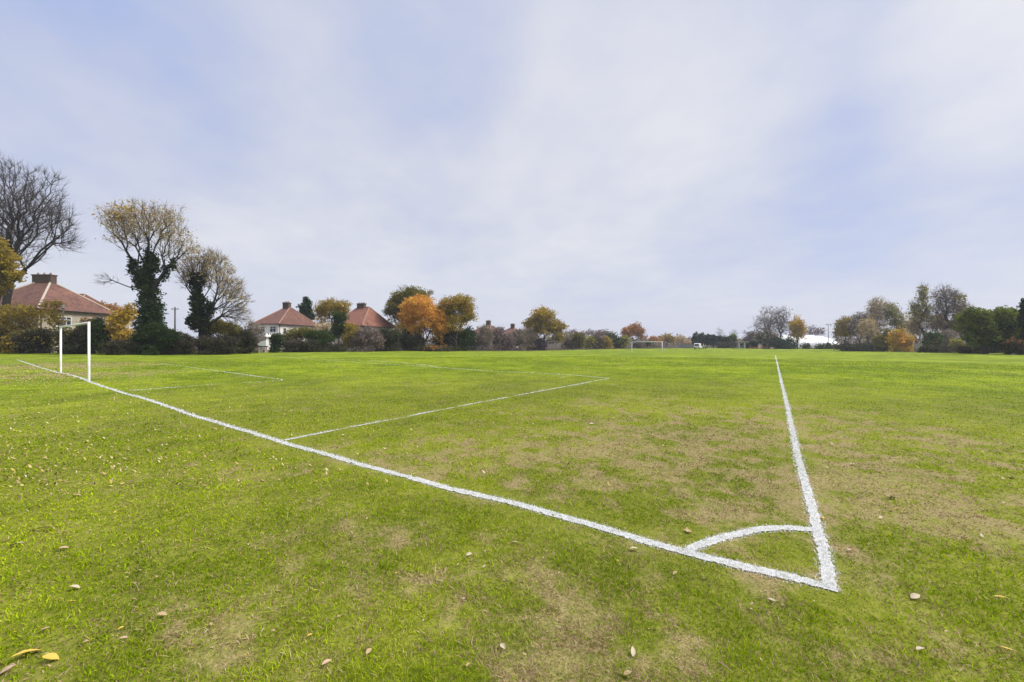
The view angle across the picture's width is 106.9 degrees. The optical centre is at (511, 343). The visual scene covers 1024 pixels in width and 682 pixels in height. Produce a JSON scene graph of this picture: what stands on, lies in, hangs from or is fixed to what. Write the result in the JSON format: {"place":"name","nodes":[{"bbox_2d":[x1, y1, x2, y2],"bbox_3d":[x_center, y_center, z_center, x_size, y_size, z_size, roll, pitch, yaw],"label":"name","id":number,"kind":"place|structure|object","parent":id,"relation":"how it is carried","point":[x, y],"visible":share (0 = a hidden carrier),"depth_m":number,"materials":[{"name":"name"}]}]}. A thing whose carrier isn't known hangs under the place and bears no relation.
{"place":"outdoors","nodes":[
{"label":"outdoors","id":0,"kind":"place"},
{"bbox_2d":[258,341,267,352],"bbox_3d":[-41.312,0.557,62.912,1.292,1.996,0.800,0,0,-11],"label":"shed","id":1,"kind":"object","parent":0,"point":[263,344],"visible":0.93,"depth_m":62.60,"materials":[{"name":"metal"}]},
{"bbox_2d":[0,344,1023,681],"bbox_3d":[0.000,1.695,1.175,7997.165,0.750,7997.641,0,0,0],"label":"ground","id":2,"kind":"structure","parent":0,"point":[554,352],"depth_m":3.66,"materials":[{"name":"green plant"}]},
{"bbox_2d":[0,235,27,308],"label":"maple tree","id":3,"kind":"object","parent":2,"relation":"on","point":[9,266],"visible":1,"depth_m":45.57,"materials":[{"name":"yellow plant"}]},
{"bbox_2d":[6,327,56,353],"bbox_3d":[-61.926,-0.383,49.108,4.202,3.654,3.811,0,0,0],"label":"shrub","id":4,"kind":"object","parent":2,"relation":"on","point":[33,341],"visible":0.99,"depth_m":48.59,"materials":[{"name":"green plant"}]},
{"bbox_2d":[0,299,67,353],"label":"shrub","id":5,"kind":"object","parent":2,"relation":"on","point":[22,313],"visible":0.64,"depth_m":50.52,"materials":[{"name":"green plant"}]},
{"bbox_2d":[0,150,88,352],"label":"bare tree","id":6,"kind":"object","parent":2,"relation":"on","point":[19,216],"visible":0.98,"depth_m":50.91,"materials":[{"name":"brown plant"}]},
{"bbox_2d":[42,653,58,658],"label":"fallen leaf","id":7,"kind":"object","parent":2,"relation":"on","point":[51,656],"visible":1,"depth_m":1.88,"materials":[{"name":"yellow plant"}]},
{"bbox_2d":[0,273,117,351],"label":"hipped house","id":8,"kind":"structure","parent":2,"relation":"on","point":[45,286],"depth_m":58.19,"materials":[{"name":"red tile"}]},
{"bbox_2d":[44,324,102,353],"bbox_3d":[-54.819,-0.565,47.767,5.756,4.025,4.402,0,0,0],"label":"shrub","id":9,"kind":"object","parent":2,"relation":"on","point":[73,342],"visible":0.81,"depth_m":46.80,"materials":[{"name":"green plant"}]},
{"bbox_2d":[60,322,89,380],"bbox_3d":[-20.763,0.381,17.956,7.400,2.590,0.091,0,0,34],"label":"football goal","id":10,"kind":"object","parent":2,"relation":"on","point":[88,350],"visible":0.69,"depth_m":15.89,"materials":[{"name":"white metal"}]},
{"bbox_2d":[75,315,105,352],"bbox_3d":[-56.706,-1.206,51.000,3.712,6.081,3.355,0,0,39],"label":"shrub","id":11,"kind":"object","parent":2,"relation":"on","point":[84,320],"visible":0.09,"depth_m":50.91,"materials":[{"name":"brown plant"}]},
{"bbox_2d":[81,318,111,353],"bbox_3d":[-51.871,-0.886,47.641,3.415,4.651,2.835,0,0,0],"label":"shrub","id":12,"kind":"object","parent":2,"relation":"on","point":[98,333],"visible":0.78,"depth_m":47.11,"materials":[{"name":"green plant"}]},
{"bbox_2d":[96,300,127,325],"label":"autumn tree","id":13,"kind":"object","parent":2,"relation":"on","point":[112,307],"visible":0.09,"depth_m":75.50,"materials":[{"name":"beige plant"}]},
{"bbox_2d":[98,338,141,354],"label":"shrub","id":14,"kind":"object","parent":2,"relation":"on","point":[120,347],"visible":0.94,"depth_m":45.93,"materials":[{"name":"green plant"}]},
{"bbox_2d":[103,302,138,340],"bbox_3d":[-49.567,-1.882,48.235,3.840,6.690,3.123,0,0,0],"label":"shrub","id":15,"kind":"object","parent":2,"relation":"on","point":[115,327],"visible":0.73,"depth_m":47.82,"materials":[{"name":"yellow plant"}]},
{"bbox_2d":[89,196,202,334],"bbox_3d":[-49.893,-9.541,51.645,14.616,21.965,6.664,0,0,0],"label":"ivy clad tree","id":16,"kind":"object","parent":2,"relation":"on","point":[145,281],"visible":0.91,"depth_m":51.49,"materials":[{"name":"green plant"}]},
{"bbox_2d":[124,320,184,354],"bbox_3d":[-45.600,-0.725,48.422,6.293,4.569,4.386,0,0,13],"label":"shrub","id":17,"kind":"object","parent":2,"relation":"on","point":[153,338],"visible":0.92,"depth_m":47.63,"materials":[{"name":"green plant"}]},
{"bbox_2d":[155,330,198,354],"bbox_3d":[-44.090,0.117,50.208,5.057,4.420,4.938,0,0,-40],"label":"shrub","id":18,"kind":"object","parent":2,"relation":"on","point":[185,344],"visible":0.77,"depth_m":49.78,"materials":[{"name":"green plant"}]},
{"bbox_2d":[171,244,255,349],"bbox_3d":[-43.703,-6.777,55.213,11.895,16.620,5.774,0,0,0],"label":"ivy clad tree","id":19,"kind":"object","parent":2,"relation":"on","point":[200,315],"visible":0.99,"depth_m":54.98,"materials":[{"name":"green plant"}]},
{"bbox_2d":[193,333,241,354],"bbox_3d":[-41.471,0.083,53.143,6.766,4.461,5.583,0,0,40],"label":"shrub","id":20,"kind":"object","parent":2,"relation":"on","point":[218,344],"visible":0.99,"depth_m":52.24,"materials":[{"name":"green plant"}]},
{"bbox_2d":[201,317,244,337],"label":"shrub","id":21,"kind":"object","parent":2,"relation":"on","point":[218,326],"visible":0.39,"depth_m":56.58,"materials":[{"name":"green plant"}]},
{"bbox_2d":[229,326,258,353],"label":"shrub","id":22,"kind":"object","parent":2,"relation":"on","point":[248,344],"visible":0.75,"depth_m":57.17,"materials":[{"name":"green plant"}]},
{"bbox_2d":[243,318,266,349],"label":"shrub","id":23,"kind":"object","parent":2,"relation":"on","point":[257,330],"visible":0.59,"depth_m":73.97,"materials":[{"name":"grey plant"}]},
{"bbox_2d":[266,332,285,352],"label":"shrub","id":24,"kind":"object","parent":2,"relation":"on","point":[275,340],"visible":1,"depth_m":64.21,"materials":[{"name":"green plant"}]},
{"bbox_2d":[253,301,319,349],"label":"rendered house","id":25,"kind":"structure","parent":2,"relation":"on","point":[287,316],"depth_m":82.77,"materials":[{"name":"red tile"}]},
{"bbox_2d":[281,326,313,350],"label":"shrub","id":26,"kind":"object","parent":2,"relation":"on","point":[295,334],"visible":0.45,"depth_m":75.28,"materials":[{"name":"green plant"}]},
{"bbox_2d":[281,337,318,351],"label":"shrub","id":27,"kind":"object","parent":2,"relation":"on","point":[293,345],"visible":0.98,"depth_m":66.78,"materials":[{"name":"green plant"}]},
{"bbox_2d":[295,296,316,319],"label":"conifer tree","id":28,"kind":"object","parent":2,"relation":"on","point":[305,308],"visible":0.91,"depth_m":103.22,"materials":[{"name":"green plant"}]},
{"bbox_2d":[303,327,336,351],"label":"shrub","id":29,"kind":"object","parent":2,"relation":"on","point":[322,336],"visible":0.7,"depth_m":70.22,"materials":[{"name":"green plant"}]},
{"bbox_2d":[309,320,331,342],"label":"shrub","id":30,"kind":"object","parent":2,"relation":"on","point":[324,326],"visible":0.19,"depth_m":83.38,"materials":[{"name":"beige plant"}]},
{"bbox_2d":[310,297,352,345],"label":"autumn tree","id":31,"kind":"object","parent":2,"relation":"on","point":[323,309],"visible":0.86,"depth_m":96.85,"materials":[{"name":"yellow plant"}]},
{"bbox_2d":[315,341,349,351],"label":"shrub","id":32,"kind":"object","parent":2,"relation":"on","point":[337,347],"visible":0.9,"depth_m":69.99,"materials":[{"name":"green plant"}]},
{"bbox_2d":[326,309,351,342],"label":"evergreen tree","id":33,"kind":"object","parent":2,"relation":"on","point":[337,327],"visible":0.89,"depth_m":77.38,"materials":[{"name":"green plant"}]},
{"bbox_2d":[338,321,360,351],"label":"shrub","id":34,"kind":"object","parent":2,"relation":"on","point":[351,328],"visible":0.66,"depth_m":73.19,"materials":[{"name":"yellow plant"}]},
{"bbox_2d":[332,302,392,349],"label":"rendered house","id":35,"kind":"structure","parent":2,"relation":"on","point":[362,314],"depth_m":89.67,"materials":[{"name":"red tile"}]},
{"bbox_2d":[344,322,386,351],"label":"shrub","id":36,"kind":"object","parent":2,"relation":"on","point":[368,340],"visible":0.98,"depth_m":72.96,"materials":[{"name":"grey plant"}]},
{"bbox_2d":[377,327,402,350],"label":"shrub","id":37,"kind":"object","parent":2,"relation":"on","point":[392,336],"visible":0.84,"depth_m":76.75,"materials":[{"name":"green plant"}]},
{"bbox_2d":[381,285,433,327],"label":"oak tree","id":38,"kind":"object","parent":2,"relation":"on","point":[394,302],"visible":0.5,"depth_m":92.42,"materials":[{"name":"green plant"}]},
{"bbox_2d":[392,320,424,339],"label":"autumn tree","id":39,"kind":"object","parent":2,"relation":"on","point":[398,325],"visible":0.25,"depth_m":89.88,"materials":[{"name":"green plant"}]},
{"bbox_2d":[399,329,427,350],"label":"shrub","id":40,"kind":"object","parent":2,"relation":"on","point":[408,340],"visible":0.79,"depth_m":81.42,"materials":[{"name":"green plant"}]},
{"bbox_2d":[395,293,450,344],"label":"autumn tree","id":41,"kind":"object","parent":2,"relation":"on","point":[416,309],"visible":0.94,"depth_m":82.59,"materials":[{"name":"orange plant"}]},
{"bbox_2d":[18,360,830,592],"bbox_3d":[-22.620,1.554,19.166,59.608,0.055,0.457,0,0,34],"label":"goal line","id":42,"kind":"object","parent":2,"relation":"on","point":[786,576],"visible":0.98,"depth_m":3.46,"materials":[{"name":"paint"}]},
{"bbox_2d":[412,342,459,351],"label":"shrub","id":43,"kind":"object","parent":2,"relation":"on","point":[430,347],"visible":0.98,"depth_m":78.42,"materials":[{"name":"green plant"}]},
{"bbox_2d":[285,379,605,439],"bbox_3d":[0.319,1.557,11.588,0.177,0.052,13.520,0,0,37],"label":"penalty area side line","id":44,"kind":"object","parent":2,"relation":"on","point":[310,434],"visible":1,"depth_m":7.94,"materials":[{"name":"paint"}]},
{"bbox_2d":[431,329,471,350],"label":"shrub","id":45,"kind":"object","parent":2,"relation":"on","point":[462,336],"visible":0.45,"depth_m":87.10,"materials":[{"name":"green plant"}]},
{"bbox_2d":[432,292,479,347],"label":"autumn tree","id":46,"kind":"object","parent":2,"relation":"on","point":[461,304],"visible":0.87,"depth_m":84.39,"materials":[{"name":"yellow plant"}]},
{"bbox_2d":[459,325,478,349],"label":"shrub","id":47,"kind":"object","parent":2,"relation":"on","point":[471,344],"visible":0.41,"depth_m":96.60,"materials":[{"name":"green plant"}]},
{"bbox_2d":[473,323,495,349],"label":"shrub","id":48,"kind":"object","parent":2,"relation":"on","point":[483,340],"visible":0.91,"depth_m":105.07,"materials":[{"name":"grey plant"}]},
{"bbox_2d":[487,326,516,349],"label":"shrub","id":49,"kind":"object","parent":2,"relation":"on","point":[503,341],"visible":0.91,"depth_m":108.73,"materials":[{"name":"grey plant"}]},
{"bbox_2d":[0,355,1022,486],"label":"leaf litter","id":50,"kind":"object","parent":2,"relation":"on","point":[131,480],"visible":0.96,"depth_m":5.72,"materials":[{"name":"plant"}]},
{"bbox_2d":[504,327,528,349],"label":"shrub","id":51,"kind":"object","parent":2,"relation":"on","point":[519,334],"visible":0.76,"depth_m":113.27,"materials":[{"name":"grey plant"}]},
{"bbox_2d":[521,327,538,349],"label":"shrub","id":52,"kind":"object","parent":2,"relation":"on","point":[531,336],"visible":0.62,"depth_m":116.81,"materials":[{"name":"green plant"}]},
{"bbox_2d":[527,335,552,349],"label":"shrub","id":53,"kind":"object","parent":2,"relation":"on","point":[540,344],"visible":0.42,"depth_m":121.89,"materials":[{"name":"green plant"}]},
{"bbox_2d":[521,304,568,349],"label":"autumn tree","id":54,"kind":"object","parent":2,"relation":"on","point":[539,321],"visible":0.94,"depth_m":120.17,"materials":[{"name":"yellow plant"}]},
{"bbox_2d":[560,331,574,348],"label":"shrub","id":55,"kind":"object","parent":2,"relation":"on","point":[567,343],"visible":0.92,"depth_m":139.18,"materials":[{"name":"grey plant"}]},
{"bbox_2d":[571,331,585,348],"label":"shrub","id":56,"kind":"object","parent":2,"relation":"on","point":[579,339],"visible":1,"depth_m":138.68,"materials":[{"name":"green plant"}]},
{"bbox_2d":[560,329,616,347],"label":"shrub","id":57,"kind":"object","parent":2,"relation":"on","point":[587,333],"visible":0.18,"depth_m":188.54,"materials":[{"name":"grey plant"}]},
{"bbox_2d":[585,335,597,348],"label":"shrub","id":58,"kind":"object","parent":2,"relation":"on","point":[590,341],"visible":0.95,"depth_m":148.05,"materials":[{"name":"green plant"}]},
{"bbox_2d":[592,330,604,348],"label":"shrub","id":59,"kind":"object","parent":2,"relation":"on","point":[598,335],"visible":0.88,"depth_m":148.65,"materials":[{"name":"green plant"}]},
{"bbox_2d":[600,335,613,348],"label":"shrub","id":60,"kind":"object","parent":2,"relation":"on","point":[607,342],"visible":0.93,"depth_m":147.99,"materials":[{"name":"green plant"}]},
{"bbox_2d":[605,332,624,347],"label":"shrub","id":61,"kind":"object","parent":2,"relation":"on","point":[615,340],"visible":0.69,"depth_m":158.88,"materials":[{"name":"green plant"}]},
{"bbox_2d":[616,335,630,347],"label":"shrub","id":62,"kind":"object","parent":2,"relation":"on","point":[625,344],"visible":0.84,"depth_m":158.48,"materials":[{"name":"green plant"}]},
{"bbox_2d":[620,321,647,347],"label":"autumn tree","id":63,"kind":"object","parent":2,"relation":"on","point":[632,331],"visible":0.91,"depth_m":168.84,"materials":[{"name":"orange plant"}]},
{"bbox_2d":[630,341,660,347],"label":"shrub","id":64,"kind":"object","parent":2,"relation":"on","point":[649,344],"visible":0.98,"depth_m":169.86,"materials":[{"name":"green plant"}]},
{"bbox_2d":[328,336,969,345],"bbox_3d":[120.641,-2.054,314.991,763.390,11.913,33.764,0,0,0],"label":"woodland","id":65,"kind":"object","parent":2,"relation":"on","point":[738,339],"visible":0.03,"depth_m":304.92,"materials":[{"name":"green plant"}]},
{"bbox_2d":[647,335,665,343],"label":"autumn tree","id":66,"kind":"object","parent":2,"relation":"on","point":[653,338],"visible":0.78,"depth_m":192.12,"materials":[{"name":"brown plant"}]},
{"bbox_2d":[660,333,677,346],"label":"autumn tree","id":67,"kind":"object","parent":2,"relation":"on","point":[668,338],"visible":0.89,"depth_m":198.55,"materials":[{"name":"brown plant"}]},
{"bbox_2d":[674,334,691,345],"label":"autumn tree","id":68,"kind":"object","parent":2,"relation":"on","point":[681,340],"visible":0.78,"depth_m":203.41,"materials":[{"name":"brown plant"}]},
{"bbox_2d":[690,331,699,345],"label":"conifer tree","id":69,"kind":"object","parent":2,"relation":"on","point":[695,339],"visible":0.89,"depth_m":177.24,"materials":[{"name":"green plant"}]},
{"bbox_2d":[716,341,736,347],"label":"shrub","id":70,"kind":"object","parent":2,"relation":"on","point":[723,345],"visible":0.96,"depth_m":166.69,"materials":[{"name":"green plant"}]},
{"bbox_2d":[735,341,757,347],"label":"pavilion","id":71,"kind":"structure","parent":2,"relation":"on","point":[741,344],"depth_m":164.79,"materials":[{"name":"concrete"}]},
{"bbox_2d":[681,523,815,553],"bbox_3d":[1.895,1.563,3.087,1.334,0.030,0.248,0,0,-15],"label":"corner arc line","id":72,"kind":"object","parent":2,"relation":"on","point":[708,541],"visible":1,"depth_m":3.12,"materials":[{"name":"paint"}]},
{"bbox_2d":[741,330,757,340],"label":"shrub","id":73,"kind":"object","parent":2,"relation":"on","point":[749,336],"visible":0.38,"depth_m":174.21,"materials":[{"name":"grey plant"}]},
{"bbox_2d":[752,329,782,348],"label":"shrub","id":74,"kind":"object","parent":2,"relation":"on","point":[765,337],"visible":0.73,"depth_m":146.54,"materials":[{"name":"green plant"}]},
{"bbox_2d":[748,303,787,336],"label":"bare tree","id":75,"kind":"object","parent":2,"relation":"on","point":[768,321],"visible":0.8,"depth_m":150.95,"materials":[{"name":"grey plant"}]},
{"bbox_2d":[768,337,798,348],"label":"shrub","id":76,"kind":"object","parent":2,"relation":"on","point":[779,343],"visible":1,"depth_m":141.06,"materials":[{"name":"green plant"}]},
{"bbox_2d":[772,306,794,338],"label":"bare tree","id":77,"kind":"object","parent":2,"relation":"on","point":[780,324],"visible":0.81,"depth_m":149.39,"materials":[{"name":"grey plant"}]},
{"bbox_2d":[783,314,808,348],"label":"autumn tree","id":78,"kind":"object","parent":2,"relation":"on","point":[797,327],"visible":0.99,"depth_m":144.01,"materials":[{"name":"yellow plant"}]},
{"bbox_2d":[760,335,837,347],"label":"sports dome","id":79,"kind":"structure","parent":2,"relation":"on","point":[811,340],"depth_m":174.74,"materials":[{"name":"white fabric"}]},
{"bbox_2d":[775,356,842,593],"bbox_3d":[18.045,1.554,25.746,0.191,0.058,56.649,0,0,34],"label":"touchline","id":80,"kind":"object","parent":2,"relation":"on","point":[824,556],"visible":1,"depth_m":3.52,"materials":[{"name":"paint"}]},
{"bbox_2d":[805,324,829,335],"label":"bare tree","id":81,"kind":"object","parent":2,"relation":"on","point":[816,331],"visible":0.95,"depth_m":213.94,"materials":[{"name":"grey plant"}]},
{"bbox_2d":[813,342,837,348],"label":"hedge","id":82,"kind":"object","parent":2,"relation":"on","point":[827,345],"visible":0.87,"depth_m":138.98,"materials":[{"name":"green plant"}]},
{"bbox_2d":[829,315,855,342],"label":"autumn tree","id":83,"kind":"object","parent":2,"relation":"on","point":[841,331],"visible":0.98,"depth_m":111.35,"materials":[{"name":"green plant"}]},
{"bbox_2d":[847,311,868,343],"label":"autumn tree","id":84,"kind":"object","parent":2,"relation":"on","point":[854,322],"visible":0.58,"depth_m":109.81,"materials":[{"name":"brown plant"}]},
{"bbox_2d":[831,341,886,351],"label":"hedge","id":85,"kind":"object","parent":2,"relation":"on","point":[856,346],"visible":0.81,"depth_m":98.56,"materials":[{"name":"green plant"}]},
{"bbox_2d":[855,315,878,342],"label":"autumn tree","id":86,"kind":"object","parent":2,"relation":"on","point":[868,331],"visible":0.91,"depth_m":102.46,"materials":[{"name":"brown plant"}]},
{"bbox_2d":[860,295,892,340],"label":"tall tree","id":87,"kind":"object","parent":2,"relation":"on","point":[877,304],"visible":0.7,"depth_m":107.18,"materials":[{"name":"green plant"}]},
{"bbox_2d":[871,328,892,351],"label":"shrub","id":88,"kind":"object","parent":2,"relation":"on","point":[880,344],"visible":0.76,"depth_m":94.59,"materials":[{"name":"green plant"}]},
{"bbox_2d":[881,299,910,336],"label":"tall tree","id":89,"kind":"object","parent":2,"relation":"on","point":[895,322],"visible":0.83,"depth_m":105.46,"materials":[{"name":"green plant"}]},
{"bbox_2d":[885,325,918,351],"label":"shrub","id":90,"kind":"object","parent":2,"relation":"on","point":[904,339],"visible":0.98,"depth_m":85.44,"materials":[{"name":"orange plant"}]},
{"bbox_2d":[903,314,929,343],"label":"autumn tree","id":91,"kind":"object","parent":2,"relation":"on","point":[915,332],"visible":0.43,"depth_m":95.92,"materials":[{"name":"brown plant"}]},
{"bbox_2d":[906,280,937,335],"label":"poplar tree","id":92,"kind":"object","parent":2,"relation":"on","point":[918,311],"visible":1,"depth_m":91.65,"materials":[{"name":"green plant"}]},
{"bbox_2d":[921,329,945,345],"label":"shrub","id":93,"kind":"object","parent":2,"relation":"on","point":[932,337],"visible":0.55,"depth_m":81.56,"materials":[{"name":"green plant"}]},
{"bbox_2d":[914,344,956,352],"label":"shrub","id":94,"kind":"object","parent":2,"relation":"on","point":[941,348],"visible":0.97,"depth_m":67.45,"materials":[{"name":"green plant"}]},
{"bbox_2d":[928,313,956,337],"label":"autumn tree","id":95,"kind":"object","parent":2,"relation":"on","point":[940,325],"visible":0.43,"depth_m":93.48,"materials":[{"name":"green plant"}]},
{"bbox_2d":[937,328,958,345],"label":"shrub","id":96,"kind":"object","parent":2,"relation":"on","point":[948,336],"visible":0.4,"depth_m":85.39,"materials":[{"name":"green plant"}]},
{"bbox_2d":[929,282,968,342],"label":"bare tree","id":97,"kind":"object","parent":2,"relation":"on","point":[951,294],"visible":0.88,"depth_m":91.55,"materials":[{"name":"grey plant"}]},
{"bbox_2d":[947,312,966,341],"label":"autumn tree","id":98,"kind":"object","parent":2,"relation":"on","point":[960,331],"visible":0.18,"depth_m":87.82,"materials":[{"name":"green plant"}]},
{"bbox_2d":[948,337,966,347],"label":"shrub","id":99,"kind":"object","parent":2,"relation":"on","point":[955,341],"visible":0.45,"depth_m":73.73,"materials":[{"name":"green plant"}]},
{"bbox_2d":[944,295,972,337],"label":"tall tree","id":100,"kind":"object","parent":2,"relation":"on","point":[961,306],"visible":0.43,"depth_m":89.92,"materials":[{"name":"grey plant"}]},
{"bbox_2d":[953,342,993,353],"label":"shrub","id":101,"kind":"object","parent":2,"relation":"on","point":[965,349],"visible":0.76,"depth_m":59.65,"materials":[{"name":"green plant"}]},
{"bbox_2d":[952,305,1021,353],"bbox_3d":[71.745,-1.976,56.665,9.590,7.534,5.172,0,0,0],"label":"evergreen tree","id":102,"kind":"object","parent":2,"relation":"on","point":[996,326],"visible":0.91,"depth_m":55.79,"materials":[{"name":"green plant"}]},
{"bbox_2d":[1000,337,1023,354],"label":"shrub","id":103,"kind":"object","parent":2,"relation":"on","point":[1013,345],"visible":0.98,"depth_m":52.80,"materials":[{"name":"green plant"}]},
{"bbox_2d":[1015,298,1023,340],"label":"conifer tree","id":104,"kind":"object","parent":2,"relation":"on","point":[1020,320],"visible":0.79,"depth_m":53.26,"materials":[{"name":"green plant"}]},
{"bbox_2d":[0,0,1023,343],"label":"sky","id":105,"kind":"structure","parent":0,"point":[683,167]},
{"bbox_2d":[96,348,1003,352],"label":"rough grass","id":106,"kind":"structure","parent":0,"point":[526,350],"depth_m":96.60,"materials":[{"name":"green plant"}]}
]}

